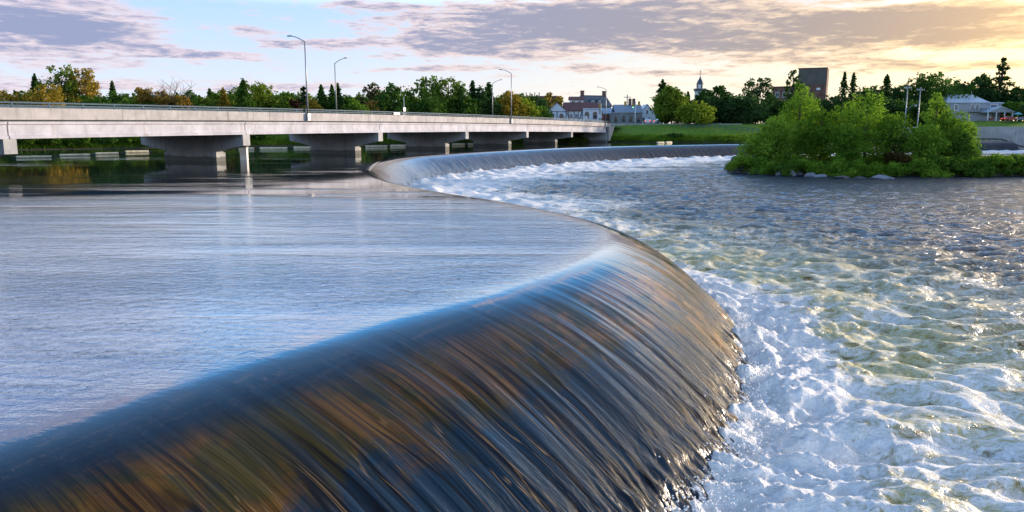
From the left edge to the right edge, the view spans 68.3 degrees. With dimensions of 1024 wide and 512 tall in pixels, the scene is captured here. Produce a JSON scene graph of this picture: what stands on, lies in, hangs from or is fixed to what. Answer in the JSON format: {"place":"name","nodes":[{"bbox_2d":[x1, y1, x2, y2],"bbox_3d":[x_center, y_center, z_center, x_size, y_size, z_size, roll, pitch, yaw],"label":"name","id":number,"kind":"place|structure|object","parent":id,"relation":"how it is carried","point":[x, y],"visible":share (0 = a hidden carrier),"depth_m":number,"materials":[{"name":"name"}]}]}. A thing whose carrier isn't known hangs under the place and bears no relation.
{"place":"outdoors","nodes":[
{"label":"outdoors","id":0,"kind":"place"},
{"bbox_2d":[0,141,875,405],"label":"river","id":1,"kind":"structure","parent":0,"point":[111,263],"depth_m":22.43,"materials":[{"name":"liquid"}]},
{"bbox_2d":[0,0,1023,123],"label":"sky","id":2,"kind":"structure","parent":0,"point":[564,48],"materials":[{"name":"blue"}]},
{"bbox_2d":[18,121,1023,149],"bbox_3d":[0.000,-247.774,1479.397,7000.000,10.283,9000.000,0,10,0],"label":"ground","id":3,"kind":"structure","parent":0,"point":[658,129],"depth_m":196.39,"materials":[{"name":"green plant"}]},
{"bbox_2d":[0,90,26,107],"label":"broadleaf tree","id":4,"kind":"object","parent":3,"relation":"on","point":[6,96],"visible":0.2,"depth_m":124.76,"materials":[{"name":"orange plant"}]},
{"bbox_2d":[16,138,51,145],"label":"bank bush","id":5,"kind":"object","parent":3,"relation":"on","point":[31,141],"visible":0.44,"depth_m":122.51,"materials":[{"name":"green plant"}]},
{"bbox_2d":[15,84,66,108],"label":"broadleaf tree","id":6,"kind":"object","parent":3,"relation":"on","point":[40,96],"visible":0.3,"depth_m":125.75,"materials":[{"name":"yellow plant"}]},
{"bbox_2d":[35,63,81,105],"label":"broadleaf tree","id":7,"kind":"object","parent":3,"relation":"on","point":[68,86],"visible":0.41,"depth_m":145.62,"materials":[{"name":"green plant"}]},
{"bbox_2d":[42,138,76,144],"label":"bank bush","id":8,"kind":"object","parent":3,"relation":"on","point":[58,141],"visible":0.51,"depth_m":125.11,"materials":[{"name":"green plant"}]},
{"bbox_2d":[62,137,99,144],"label":"bank bush","id":9,"kind":"object","parent":3,"relation":"on","point":[89,139],"visible":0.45,"depth_m":127.29,"materials":[{"name":"green plant"}]},
{"bbox_2d":[62,67,106,105],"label":"broadleaf tree","id":10,"kind":"object","parent":3,"relation":"on","point":[87,87],"visible":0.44,"depth_m":146.88,"materials":[{"name":"yellow plant"}]},
{"bbox_2d":[75,95,113,107],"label":"broadleaf tree","id":11,"kind":"object","parent":3,"relation":"on","point":[98,100],"visible":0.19,"depth_m":135.50,"materials":[{"name":"green plant"}]},
{"bbox_2d":[100,90,133,106],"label":"broadleaf tree","id":12,"kind":"object","parent":3,"relation":"on","point":[115,96],"visible":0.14,"depth_m":150.66,"materials":[{"name":"green plant"}]},
{"bbox_2d":[108,97,146,108],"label":"broadleaf tree","id":13,"kind":"object","parent":3,"relation":"on","point":[132,101],"visible":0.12,"depth_m":140.47,"materials":[{"name":"green plant"}]},
{"bbox_2d":[115,136,140,143],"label":"bank bush","id":14,"kind":"object","parent":3,"relation":"on","point":[129,140],"visible":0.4,"depth_m":132.35,"materials":[{"name":"green plant"}]},
{"bbox_2d":[133,79,195,109],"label":"half bare tree","id":15,"kind":"object","parent":3,"relation":"on","point":[149,96],"visible":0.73,"depth_m":140.12,"materials":[{"name":"orange plant"}]},
{"bbox_2d":[190,95,216,109],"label":"broadleaf tree","id":16,"kind":"object","parent":3,"relation":"on","point":[208,101],"visible":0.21,"depth_m":146.43,"materials":[{"name":"green plant"}]},
{"bbox_2d":[216,87,235,110],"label":"spruce tree","id":17,"kind":"object","parent":3,"relation":"on","point":[223,100],"visible":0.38,"depth_m":146.61,"materials":[{"name":"yellow plant"}]},
{"bbox_2d":[234,78,270,139],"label":"spruce tree","id":18,"kind":"object","parent":3,"relation":"on","point":[243,97],"visible":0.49,"depth_m":146.34,"materials":[{"name":"green plant"}]},
{"bbox_2d":[217,80,292,111],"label":"broadleaf tree","id":19,"kind":"object","parent":3,"relation":"on","point":[260,93],"visible":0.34,"depth_m":153.12,"materials":[{"name":"green plant"}]},
{"bbox_2d":[262,95,297,111],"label":"broadleaf tree","id":20,"kind":"object","parent":3,"relation":"on","point":[283,102],"visible":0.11,"depth_m":156.55,"materials":[{"name":"green plant"}]},
{"bbox_2d":[0,101,614,161],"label":"road bridge","id":21,"kind":"structure","parent":3,"relation":"on","point":[197,134],"depth_m":82.44,"materials":[{"name":"concrete"}]},
{"bbox_2d":[287,35,310,119],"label":"street lamp","id":22,"kind":"object","parent":21,"relation":"on","point":[308,117],"visible":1,"depth_m":85.78,"materials":[{"name":"metal"}]},
{"bbox_2d":[298,98,323,112],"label":"broadleaf tree","id":23,"kind":"object","parent":3,"relation":"on","point":[313,104],"visible":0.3,"depth_m":156.24,"materials":[{"name":"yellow plant"}]},
{"bbox_2d":[315,84,329,112],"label":"spruce tree","id":24,"kind":"object","parent":3,"relation":"on","point":[321,97],"visible":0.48,"depth_m":161.18,"materials":[{"name":"green plant"}]},
{"bbox_2d":[326,84,340,112],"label":"spruce tree","id":25,"kind":"object","parent":3,"relation":"on","point":[331,104],"visible":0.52,"depth_m":161.24,"materials":[{"name":"green plant"}]},
{"bbox_2d":[334,82,345,111],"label":"spruce tree","id":26,"kind":"object","parent":3,"relation":"on","point":[340,98],"visible":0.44,"depth_m":164.17,"materials":[{"name":"green plant"}]},
{"bbox_2d":[341,97,370,113],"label":"broadleaf tree","id":27,"kind":"object","parent":3,"relation":"on","point":[354,104],"visible":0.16,"depth_m":156.29,"materials":[{"name":"green plant"}]},
{"bbox_2d":[355,82,384,109],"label":"broadleaf tree","id":28,"kind":"object","parent":3,"relation":"on","point":[370,94],"visible":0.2,"depth_m":167.45,"materials":[{"name":"green plant"}]},
{"bbox_2d":[365,99,387,114],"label":"broadleaf tree","id":29,"kind":"object","parent":3,"relation":"on","point":[371,104],"visible":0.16,"depth_m":161.72,"materials":[{"name":"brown plant"}]},
{"bbox_2d":[366,82,411,134],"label":"broadleaf tree","id":30,"kind":"object","parent":3,"relation":"on","point":[393,91],"visible":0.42,"depth_m":163.45,"materials":[{"name":"green plant"}]},
{"bbox_2d":[17,131,762,148],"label":"bank growth","id":31,"kind":"object","parent":3,"relation":"on","point":[276,140],"visible":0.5,"depth_m":182.31,"materials":[{"name":"green plant"}]},
{"bbox_2d":[404,95,448,115],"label":"broadleaf tree","id":32,"kind":"object","parent":3,"relation":"on","point":[436,108],"visible":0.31,"depth_m":167.09,"materials":[{"name":"green plant"}]},
{"bbox_2d":[403,75,452,115],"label":"broadleaf tree","id":33,"kind":"object","parent":3,"relation":"on","point":[423,89],"visible":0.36,"depth_m":172.63,"materials":[{"name":"green plant"}]},
{"bbox_2d":[430,76,467,116],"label":"broadleaf tree","id":34,"kind":"object","parent":3,"relation":"on","point":[451,98],"visible":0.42,"depth_m":174.12,"materials":[{"name":"green plant"}]},
{"bbox_2d":[447,85,481,116],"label":"broadleaf tree","id":35,"kind":"object","parent":3,"relation":"on","point":[464,98],"visible":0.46,"depth_m":173.51,"materials":[{"name":"green plant"}]},
{"bbox_2d":[469,85,502,117],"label":"conifer tree","id":36,"kind":"object","parent":3,"relation":"on","point":[483,98],"visible":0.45,"depth_m":177.55,"materials":[{"name":"green plant"}]},
{"bbox_2d":[484,82,504,117],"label":"spruce tree","id":37,"kind":"object","parent":3,"relation":"on","point":[489,89],"visible":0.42,"depth_m":179.41,"materials":[{"name":"green plant"}]},
{"bbox_2d":[0,141,1018,511],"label":"weir","id":38,"kind":"object","parent":3,"relation":"on","point":[586,365],"visible":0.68,"depth_m":11.81,"materials":[{"name":"liquid"}]},
{"bbox_2d":[494,90,532,118],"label":"broadleaf tree","id":39,"kind":"object","parent":3,"relation":"on","point":[505,101],"visible":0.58,"depth_m":181.63,"materials":[{"name":"yellow plant"}]},
{"bbox_2d":[512,97,542,119],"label":"broadleaf tree","id":40,"kind":"object","parent":3,"relation":"on","point":[532,112],"visible":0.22,"depth_m":185.16,"materials":[{"name":"green plant"}]},
{"bbox_2d":[520,93,554,116],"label":"broadleaf tree","id":41,"kind":"object","parent":3,"relation":"on","point":[543,102],"visible":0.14,"depth_m":199.48,"materials":[{"name":"green plant"}]},
{"bbox_2d":[535,105,552,119],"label":"broadleaf tree","id":42,"kind":"object","parent":3,"relation":"on","point":[545,114],"visible":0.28,"depth_m":191.52,"materials":[{"name":"green plant"}]},
{"bbox_2d":[549,97,599,121],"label":"timbered house","id":43,"kind":"structure","parent":3,"relation":"on","point":[575,108],"depth_m":214.21,"materials":[{"name":"white paint"}]},
{"bbox_2d":[580,90,612,122],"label":"stone house","id":44,"kind":"structure","parent":3,"relation":"on","point":[603,100],"depth_m":234.93,"materials":[{"name":"stone"}]},
{"bbox_2d":[609,99,642,123],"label":"stone building","id":45,"kind":"structure","parent":3,"relation":"on","point":[620,114],"depth_m":217.63,"materials":[{"name":"grey stone"}]},
{"bbox_2d":[642,104,660,123],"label":"white house","id":46,"kind":"structure","parent":3,"relation":"on","point":[647,113],"depth_m":229.05,"materials":[{"name":"paint"}]},
{"bbox_2d":[649,85,689,123],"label":"broadleaf tree","id":47,"kind":"object","parent":3,"relation":"on","point":[668,100],"visible":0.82,"depth_m":205.23,"materials":[{"name":"green plant"}]},
{"bbox_2d":[673,100,717,123],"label":"broadleaf tree","id":48,"kind":"object","parent":3,"relation":"on","point":[694,112],"visible":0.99,"depth_m":198.52,"materials":[{"name":"green plant"}]},
{"bbox_2d":[691,89,714,103],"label":"broadleaf tree","id":49,"kind":"object","parent":3,"relation":"on","point":[703,93],"visible":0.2,"depth_m":220.65,"materials":[{"name":"green plant"}]},
{"bbox_2d":[697,96,719,123],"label":"broadleaf tree","id":50,"kind":"object","parent":3,"relation":"on","point":[709,99],"visible":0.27,"depth_m":216.18,"materials":[{"name":"green plant"}]},
{"bbox_2d":[708,85,734,98],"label":"broadleaf tree","id":51,"kind":"object","parent":3,"relation":"on","point":[720,91],"visible":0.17,"depth_m":223.39,"materials":[{"name":"green plant"}]},
{"bbox_2d":[711,95,750,123],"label":"broadleaf tree","id":52,"kind":"object","parent":3,"relation":"on","point":[724,114],"visible":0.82,"depth_m":211.36,"materials":[{"name":"green plant"}]},
{"bbox_2d":[725,94,771,123],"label":"broadleaf tree","id":53,"kind":"object","parent":3,"relation":"on","point":[759,111],"visible":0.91,"depth_m":209.51,"materials":[{"name":"green plant"}]},
{"bbox_2d":[739,77,776,123],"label":"broadleaf tree","id":54,"kind":"object","parent":3,"relation":"on","point":[756,91],"visible":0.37,"depth_m":227.83,"materials":[{"name":"green plant"}]},
{"bbox_2d":[759,94,782,123],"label":"broadleaf tree","id":55,"kind":"object","parent":3,"relation":"on","point":[772,101],"visible":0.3,"depth_m":215.19,"materials":[{"name":"green plant"}]},
{"bbox_2d":[771,99,804,121],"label":"broadleaf tree","id":56,"kind":"object","parent":3,"relation":"on","point":[778,108],"visible":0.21,"depth_m":214.84,"materials":[{"name":"green plant"}]},
{"bbox_2d":[783,69,804,100],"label":"broadleaf tree","id":57,"kind":"object","parent":3,"relation":"on","point":[787,87],"visible":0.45,"depth_m":234.21,"materials":[{"name":"green plant"}]},
{"bbox_2d":[773,67,828,123],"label":"theatre block","id":58,"kind":"structure","parent":3,"relation":"on","point":[815,80],"depth_m":255.78,"materials":[{"name":"brown brick"}]},
{"bbox_2d":[806,98,836,123],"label":"broadleaf tree","id":59,"kind":"object","parent":3,"relation":"on","point":[823,106],"visible":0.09,"depth_m":214.78,"materials":[{"name":"green plant"}]},
{"bbox_2d":[822,94,840,122],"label":"broadleaf tree","id":60,"kind":"object","parent":3,"relation":"on","point":[831,103],"visible":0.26,"depth_m":218.64,"materials":[{"name":"green plant"}]},
{"bbox_2d":[834,71,849,124],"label":"spruce tree","id":61,"kind":"object","parent":3,"relation":"on","point":[843,88],"visible":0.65,"depth_m":210.10,"materials":[{"name":"green plant"}]},
{"bbox_2d":[844,72,863,124],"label":"spruce tree","id":62,"kind":"object","parent":3,"relation":"on","point":[852,88],"visible":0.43,"depth_m":212.77,"materials":[{"name":"green plant"}]},
{"bbox_2d":[857,85,890,101],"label":"broadleaf tree","id":63,"kind":"object","parent":3,"relation":"on","point":[874,91],"visible":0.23,"depth_m":223.15,"materials":[{"name":"green plant"}]},
{"bbox_2d":[863,98,908,125],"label":"broadleaf tree","id":64,"kind":"object","parent":3,"relation":"on","point":[890,106],"visible":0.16,"depth_m":215.32,"materials":[{"name":"green plant"}]},
{"bbox_2d":[879,74,897,101],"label":"spruce tree","id":65,"kind":"object","parent":3,"relation":"on","point":[887,86],"visible":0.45,"depth_m":228.96,"materials":[{"name":"green plant"}]},
{"bbox_2d":[884,86,917,104],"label":"broadleaf tree","id":66,"kind":"object","parent":3,"relation":"on","point":[900,94],"visible":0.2,"depth_m":232.44,"materials":[{"name":"green plant"}]},
{"bbox_2d":[892,98,939,126],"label":"broadleaf tree","id":67,"kind":"object","parent":3,"relation":"on","point":[912,110],"visible":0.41,"depth_m":214.54,"materials":[{"name":"green plant"}]},
{"bbox_2d":[894,71,979,103],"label":"broadleaf tree","id":68,"kind":"object","parent":3,"relation":"on","point":[936,84],"visible":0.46,"depth_m":239.22,"materials":[{"name":"green plant"}]},
{"bbox_2d":[890,127,1023,149],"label":"retaining wall","id":69,"kind":"structure","parent":3,"relation":"on","point":[1015,135],"depth_m":209.44,"materials":[{"name":"concrete"}]},
{"bbox_2d":[943,79,985,98],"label":"broadleaf tree","id":70,"kind":"object","parent":3,"relation":"on","point":[964,85],"visible":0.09,"depth_m":246.93,"materials":[{"name":"green plant"}]},
{"bbox_2d":[942,91,1015,120],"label":"grey house","id":71,"kind":"structure","parent":3,"relation":"on","point":[978,109],"depth_m":233.71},
{"bbox_2d":[969,73,993,98],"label":"broadleaf tree","id":72,"kind":"object","parent":3,"relation":"on","point":[984,81],"visible":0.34,"depth_m":246.74,"materials":[{"name":"green plant"}]},
{"bbox_2d":[975,88,1008,102],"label":"broadleaf tree","id":73,"kind":"object","parent":3,"relation":"on","point":[998,97],"visible":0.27,"depth_m":243.05,"materials":[{"name":"green plant"}]},
{"bbox_2d":[988,57,1015,97],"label":"pine tree","id":74,"kind":"object","parent":3,"relation":"on","point":[999,80],"visible":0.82,"depth_m":243.25,"materials":[{"name":"green plant"}]},
{"bbox_2d":[997,100,1022,120],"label":"broadleaf tree","id":75,"kind":"object","parent":3,"relation":"on","point":[1014,106],"visible":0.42,"depth_m":234.25,"materials":[{"name":"green plant"}]},
{"bbox_2d":[1001,86,1023,120],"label":"broadleaf tree","id":76,"kind":"object","parent":3,"relation":"on","point":[1014,92],"visible":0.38,"depth_m":238.62,"materials":[{"name":"green plant"}]},
{"bbox_2d":[408,150,1023,511],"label":"river","id":77,"kind":"structure","parent":0,"point":[888,317],"depth_m":25.77,"materials":[{"name":"liquid"}]},
{"bbox_2d":[654,270,818,511],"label":"splash spray","id":78,"kind":"object","parent":77,"relation":"on","point":[727,471],"visible":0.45,"depth_m":15.31,"materials":[{"name":"white liquid"}]},
{"bbox_2d":[723,154,1023,176],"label":"island ground","id":79,"kind":"structure","parent":0,"point":[914,174],"depth_m":99.02,"materials":[{"name":"green plant"}]},
{"bbox_2d":[725,155,753,170],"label":"island shrub","id":80,"kind":"object","parent":79,"relation":"on","point":[740,161],"visible":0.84,"depth_m":105.44,"materials":[{"name":"green plant"}]},
{"bbox_2d":[732,131,775,158],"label":"broadleaf tree","id":81,"kind":"object","parent":79,"relation":"on","point":[751,147],"visible":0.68,"depth_m":106.95,"materials":[{"name":"green plant"}]},
{"bbox_2d":[748,156,781,174],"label":"island shrub","id":82,"kind":"object","parent":79,"relation":"on","point":[763,166],"visible":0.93,"depth_m":101.74,"materials":[{"name":"green plant"}]},
{"bbox_2d":[747,115,800,161],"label":"broadleaf tree","id":83,"kind":"object","parent":79,"relation":"on","point":[775,138],"visible":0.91,"depth_m":105.83,"materials":[{"name":"green plant"}]},
{"bbox_2d":[765,159,801,175],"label":"island shrub","id":84,"kind":"object","parent":79,"relation":"on","point":[783,168],"visible":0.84,"depth_m":99.45,"materials":[{"name":"green plant"}]},
{"bbox_2d":[755,82,841,158],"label":"broadleaf tree","id":85,"kind":"object","parent":79,"relation":"on","point":[798,106],"visible":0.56,"depth_m":108.63,"materials":[{"name":"green plant"}]},
{"bbox_2d":[787,154,819,172],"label":"island shrub","id":86,"kind":"object","parent":79,"relation":"on","point":[806,165],"visible":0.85,"depth_m":99.13,"materials":[{"name":"green plant"}]},
{"bbox_2d":[797,108,840,157],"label":"broadleaf tree","id":87,"kind":"object","parent":79,"relation":"on","point":[819,133],"visible":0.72,"depth_m":107.82,"materials":[{"name":"green plant"}]},
{"bbox_2d":[810,157,846,175],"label":"island shrub","id":88,"kind":"object","parent":79,"relation":"on","point":[827,168],"visible":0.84,"depth_m":98.47,"materials":[{"name":"green plant"}]},
{"bbox_2d":[826,166,861,177],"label":"island shrub","id":89,"kind":"object","parent":79,"relation":"on","point":[844,172],"visible":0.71,"depth_m":96.48,"materials":[{"name":"green plant"}]},
{"bbox_2d":[830,155,866,176],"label":"island shrub","id":90,"kind":"object","parent":79,"relation":"on","point":[855,163],"visible":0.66,"depth_m":97.50,"materials":[{"name":"green plant"}]},
{"bbox_2d":[824,123,874,161],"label":"broadleaf tree","id":91,"kind":"object","parent":79,"relation":"on","point":[845,142],"visible":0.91,"depth_m":101.76,"materials":[{"name":"green plant"}]},
{"bbox_2d":[851,161,884,177],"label":"island shrub","id":92,"kind":"object","parent":79,"relation":"on","point":[872,170],"visible":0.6,"depth_m":96.75,"materials":[{"name":"green plant"}]},
{"bbox_2d":[827,88,915,159],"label":"broadleaf tree","id":93,"kind":"object","parent":79,"relation":"on","point":[873,109],"visible":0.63,"depth_m":105.07,"materials":[{"name":"green plant"}]},
{"bbox_2d":[875,115,916,155],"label":"broadleaf tree","id":94,"kind":"object","parent":79,"relation":"on","point":[897,147],"visible":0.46,"depth_m":105.40,"materials":[{"name":"green plant"}]},
{"bbox_2d":[882,151,914,164],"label":"island shrub","id":95,"kind":"object","parent":79,"relation":"on","point":[901,157],"visible":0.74,"depth_m":98.99,"materials":[{"name":"brown plant"}]},
{"bbox_2d":[879,161,918,176],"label":"island shrub","id":96,"kind":"object","parent":79,"relation":"on","point":[895,168],"visible":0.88,"depth_m":96.99,"materials":[{"name":"green plant"}]},
{"bbox_2d":[909,157,941,173],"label":"island shrub","id":97,"kind":"object","parent":79,"relation":"on","point":[921,165],"visible":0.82,"depth_m":96.78,"materials":[{"name":"green plant"}]},
{"bbox_2d":[901,123,954,159],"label":"broadleaf tree","id":98,"kind":"object","parent":79,"relation":"on","point":[916,143],"visible":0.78,"depth_m":101.83,"materials":[{"name":"green plant"}]},
{"bbox_2d":[915,164,954,177],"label":"island shrub","id":99,"kind":"object","parent":79,"relation":"on","point":[945,172],"visible":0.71,"depth_m":96.22,"materials":[{"name":"green plant"}]},
{"bbox_2d":[916,92,957,157],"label":"broadleaf tree","id":100,"kind":"object","parent":79,"relation":"on","point":[933,109],"visible":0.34,"depth_m":105.63,"materials":[{"name":"green plant"}]},
{"bbox_2d":[927,154,965,170],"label":"island shrub","id":101,"kind":"object","parent":79,"relation":"on","point":[942,161],"visible":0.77,"depth_m":97.31,"materials":[{"name":"green plant"}]},
{"bbox_2d":[935,110,985,156],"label":"broadleaf tree","id":102,"kind":"object","parent":79,"relation":"on","point":[963,127],"visible":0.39,"depth_m":104.71,"materials":[{"name":"green plant"}]},
{"bbox_2d":[943,131,986,160],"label":"broadleaf tree","id":103,"kind":"object","parent":79,"relation":"on","point":[965,148],"visible":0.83,"depth_m":101.25,"materials":[{"name":"green plant"}]},
{"bbox_2d":[950,156,988,176],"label":"island shrub","id":104,"kind":"object","parent":79,"relation":"on","point":[969,163],"visible":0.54,"depth_m":97.72,"materials":[{"name":"green plant"}]},
{"bbox_2d":[961,165,996,177],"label":"island shrub","id":105,"kind":"object","parent":79,"relation":"on","point":[979,173],"visible":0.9,"depth_m":96.78,"materials":[{"name":"green plant"}]},
{"bbox_2d":[966,152,1018,167],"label":"island shrub","id":106,"kind":"object","parent":79,"relation":"on","point":[995,159],"visible":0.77,"depth_m":98.34,"materials":[{"name":"green plant"}]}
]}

